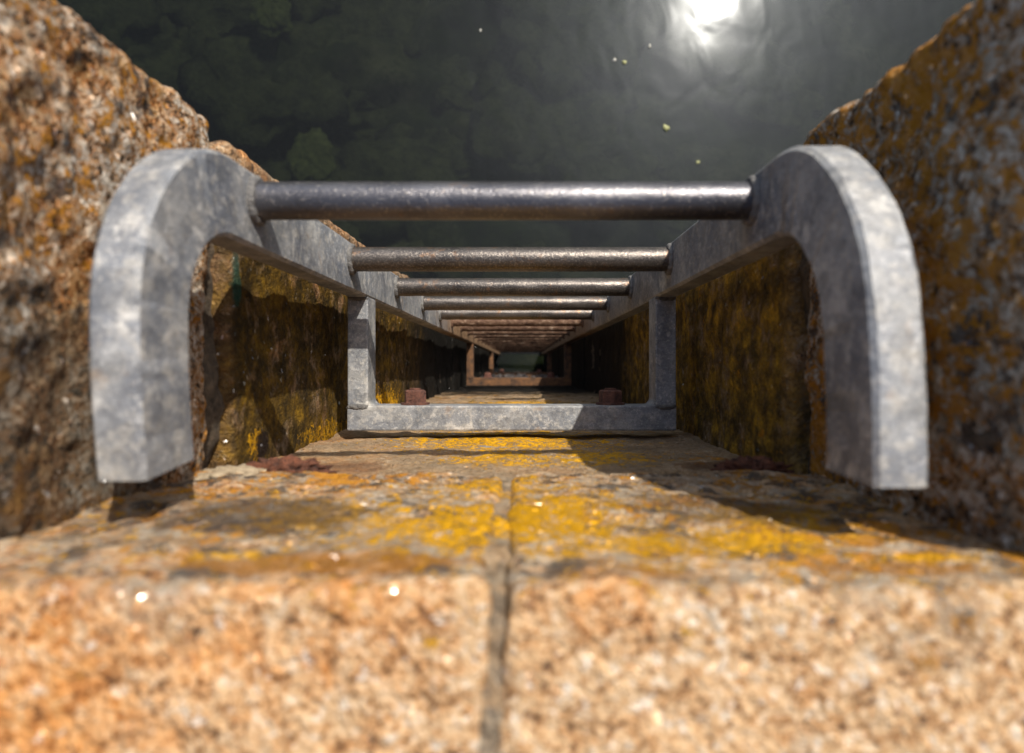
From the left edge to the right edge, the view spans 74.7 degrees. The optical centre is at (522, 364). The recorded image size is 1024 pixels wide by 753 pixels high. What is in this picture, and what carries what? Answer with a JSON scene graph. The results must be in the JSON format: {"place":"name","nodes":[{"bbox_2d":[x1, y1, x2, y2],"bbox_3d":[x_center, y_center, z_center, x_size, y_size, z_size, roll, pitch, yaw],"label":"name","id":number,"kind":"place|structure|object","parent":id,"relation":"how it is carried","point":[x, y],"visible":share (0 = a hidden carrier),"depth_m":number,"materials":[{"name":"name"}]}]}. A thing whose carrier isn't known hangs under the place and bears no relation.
{"place":"outdoors","nodes":[
{"label":"outdoors","id":0,"kind":"place"},
{"bbox_2d":[55,0,975,371],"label":"water","id":1,"kind":"structure","parent":0,"point":[427,90],"depth_m":6.72,"materials":[{"name":"grey liquid"}]},
{"bbox_2d":[663,124,669,130],"bbox_3d":[1.448,-2.392,6.762,0.062,0.009,0.075,-39,86,-7],"label":"floating leaf","id":2,"kind":"object","parent":1,"relation":"on","point":[666,127],"visible":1,"depth_m":6.76,"materials":[{"name":"yellow plant"}]},
{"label":"seabed","id":3,"kind":"structure","parent":0,"visible":0},
{"bbox_2d":[0,0,488,539],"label":"quay wall","id":4,"kind":"structure","parent":3,"relation":"on","point":[90,118],"depth_m":0.45,"materials":[{"name":"stone"}]},
{"bbox_2d":[0,384,1023,752],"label":"quay wall","id":5,"kind":"structure","parent":3,"relation":"on","point":[524,592],"depth_m":0.29,"materials":[{"name":"stone"}]},
{"bbox_2d":[245,454,337,473],"bbox_3d":[-0.216,0.099,0.606,0.106,0.046,0.036,0,90,0],"label":"iron stub","id":6,"kind":"object","parent":5,"relation":"on","point":[290,463],"visible":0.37,"depth_m":0.60,"materials":[{"name":"brown metal"}]},
{"bbox_2d":[89,146,927,487],"bbox_3d":[-0.015,-0.031,3.976,0.464,7.248,0.246,0,90,0],"label":"quay ladder","id":7,"kind":"object","parent":5,"relation":"attached to","point":[831,210],"visible":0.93,"depth_m":0.53,"materials":[{"name":"metal"}]},
{"bbox_2d":[480,371,557,377],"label":"mussels","id":8,"kind":"object","parent":5,"relation":"attached to","point":[518,375],"visible":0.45,"depth_m":4.23},
{"bbox_2d":[709,455,794,473],"bbox_3d":[0.204,0.098,0.605,0.082,0.044,0.033,0,90,0],"label":"iron stub","id":9,"kind":"object","parent":5,"relation":"on","point":[755,463],"visible":0.41,"depth_m":0.60,"materials":[{"name":"brown metal"}]},
{"bbox_2d":[551,0,1023,552],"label":"quay wall","id":10,"kind":"structure","parent":3,"relation":"on","point":[931,132],"depth_m":0.41,"materials":[{"name":"stone"}]}
]}

